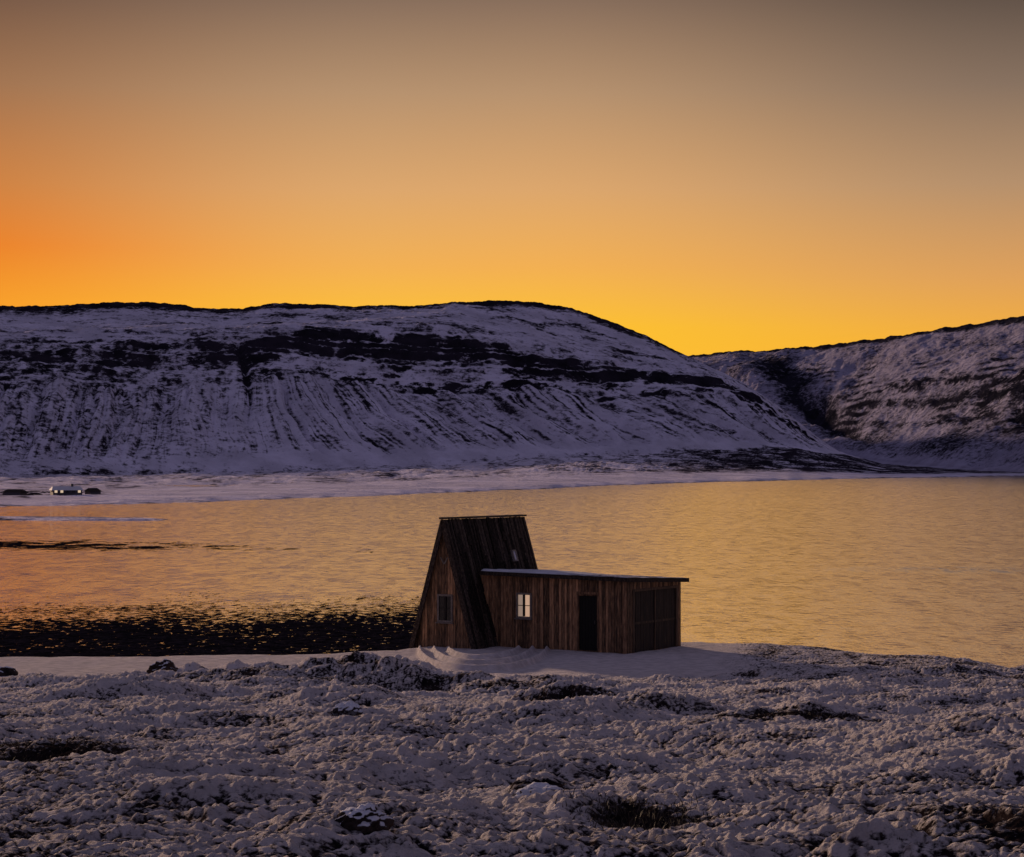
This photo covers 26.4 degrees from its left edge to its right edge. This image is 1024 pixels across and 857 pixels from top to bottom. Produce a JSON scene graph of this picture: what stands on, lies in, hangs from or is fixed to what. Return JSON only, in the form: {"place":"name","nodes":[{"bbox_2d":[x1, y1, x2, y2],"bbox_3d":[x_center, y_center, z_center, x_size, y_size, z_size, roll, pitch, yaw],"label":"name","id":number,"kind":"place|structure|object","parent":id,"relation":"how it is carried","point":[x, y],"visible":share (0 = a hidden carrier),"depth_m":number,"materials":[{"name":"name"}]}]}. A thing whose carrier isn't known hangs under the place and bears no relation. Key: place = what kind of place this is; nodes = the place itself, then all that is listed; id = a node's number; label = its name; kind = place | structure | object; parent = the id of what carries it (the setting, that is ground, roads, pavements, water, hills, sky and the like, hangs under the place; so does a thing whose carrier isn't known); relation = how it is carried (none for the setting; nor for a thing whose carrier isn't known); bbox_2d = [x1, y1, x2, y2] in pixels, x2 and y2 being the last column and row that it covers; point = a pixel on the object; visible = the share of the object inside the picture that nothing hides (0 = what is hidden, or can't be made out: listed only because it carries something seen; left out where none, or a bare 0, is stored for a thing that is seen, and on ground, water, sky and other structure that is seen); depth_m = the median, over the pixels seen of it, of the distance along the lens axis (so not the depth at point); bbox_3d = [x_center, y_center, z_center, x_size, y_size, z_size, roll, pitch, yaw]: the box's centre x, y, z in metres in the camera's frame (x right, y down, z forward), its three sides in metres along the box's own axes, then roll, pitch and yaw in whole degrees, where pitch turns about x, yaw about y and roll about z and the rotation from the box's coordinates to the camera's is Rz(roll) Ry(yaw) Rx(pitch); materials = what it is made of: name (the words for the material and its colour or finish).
{"place":"outdoors","nodes":[
{"label":"outdoors","id":0,"kind":"place"},
{"bbox_2d":[0,516,167,520],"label":"sand bar","id":1,"kind":"object","parent":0,"point":[32,518],"visible":0.89,"depth_m":285.28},
{"bbox_2d":[0,539,378,552],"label":"tidal flat","id":2,"kind":"structure","parent":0,"point":[57,546],"depth_m":193.72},
{"bbox_2d":[0,581,420,656],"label":"tidal flat","id":3,"kind":"structure","parent":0,"point":[129,636],"depth_m":93.98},
{"bbox_2d":[0,642,1023,856],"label":"ground","id":4,"kind":"structure","parent":0,"point":[686,690],"depth_m":25.71,"materials":[{"name":"white snow"}]},
{"bbox_2d":[0,666,17,675],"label":"rock","id":5,"kind":"object","parent":4,"relation":"on","point":[7,671],"visible":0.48,"depth_m":67.73,"materials":[{"name":"black stone"}]},
{"bbox_2d":[146,658,178,673],"bbox_3d":[-9.566,6.768,59.881,0.902,0.905,0.939,-1,-1,33],"label":"rock","id":6,"kind":"object","parent":4,"relation":"on","point":[165,664],"visible":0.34,"depth_m":59.69,"materials":[{"name":"black stone"}]},
{"bbox_2d":[330,701,362,716],"bbox_3d":[-2.799,4.825,36.933,0.588,0.414,0.631,0,-1,8],"label":"rock","id":7,"kind":"object","parent":4,"relation":"on","point":[351,708],"visible":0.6,"depth_m":36.74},
{"bbox_2d":[334,803,393,833],"bbox_3d":[-1.084,2.890,15.956,0.430,0.285,0.413,0,-1,-25],"label":"rock","id":8,"kind":"object","parent":4,"relation":"on","point":[368,818],"visible":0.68,"depth_m":15.82,"materials":[{"name":"black stone"}]},
{"bbox_2d":[512,782,563,797],"bbox_3d":[0.272,3.556,20.940,0.568,0.297,0.684,0,-1,16],"label":"rock","id":9,"kind":"object","parent":4,"relation":"on","point":[534,787],"visible":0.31,"depth_m":20.83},
{"bbox_2d":[409,514,688,653],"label":"wooden cabin","id":10,"kind":"object","parent":4,"relation":"on","point":[488,583],"visible":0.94,"depth_m":79.60,"materials":[{"name":"brown wood"}]},
{"bbox_2d":[435,594,453,623],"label":"window","id":11,"kind":"structure","parent":10,"relation":"in","point":[444,601],"depth_m":79.83,"materials":[{"name":"grey glass"}]},
{"bbox_2d":[0,300,1023,506],"bbox_3d":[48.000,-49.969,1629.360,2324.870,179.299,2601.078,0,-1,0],"label":"mountain","id":12,"kind":"structure","parent":0,"point":[273,401],"depth_m":1764.62,"materials":[{"name":"white snow"}]},
{"bbox_2d":[3,489,26,495],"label":"farm shed","id":13,"kind":"structure","parent":12,"relation":"on","point":[14,492],"depth_m":468.77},
{"bbox_2d":[49,484,82,494],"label":"farmhouse","id":14,"kind":"object","parent":12,"relation":"on","point":[66,490],"visible":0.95,"depth_m":453.37,"materials":[{"name":"white"}]},
{"bbox_2d":[84,488,100,493],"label":"farm shed","id":15,"kind":"structure","parent":12,"relation":"on","point":[92,491],"depth_m":473.97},
{"bbox_2d":[0,475,1023,667],"bbox_3d":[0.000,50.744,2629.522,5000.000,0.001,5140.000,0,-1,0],"label":"water","id":16,"kind":"structure","parent":0,"point":[912,566],"depth_m":176.97,"materials":[{"name":"orange liquid"}]},
{"bbox_2d":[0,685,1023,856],"bbox_3d":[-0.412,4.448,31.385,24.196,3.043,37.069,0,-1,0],"label":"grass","id":17,"kind":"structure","parent":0,"point":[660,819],"depth_m":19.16,"materials":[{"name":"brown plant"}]},
{"bbox_2d":[0,0,1023,355],"label":"sky","id":18,"kind":"structure","parent":0,"point":[693,177],"materials":[{"name":"orange"}]},
{"bbox_2d":[690,316,1023,471],"bbox_3d":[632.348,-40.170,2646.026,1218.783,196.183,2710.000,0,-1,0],"label":"hill","id":19,"kind":"structure","parent":0,"point":[948,397],"depth_m":2263.49,"materials":[{"name":"white snow"}]}
]}

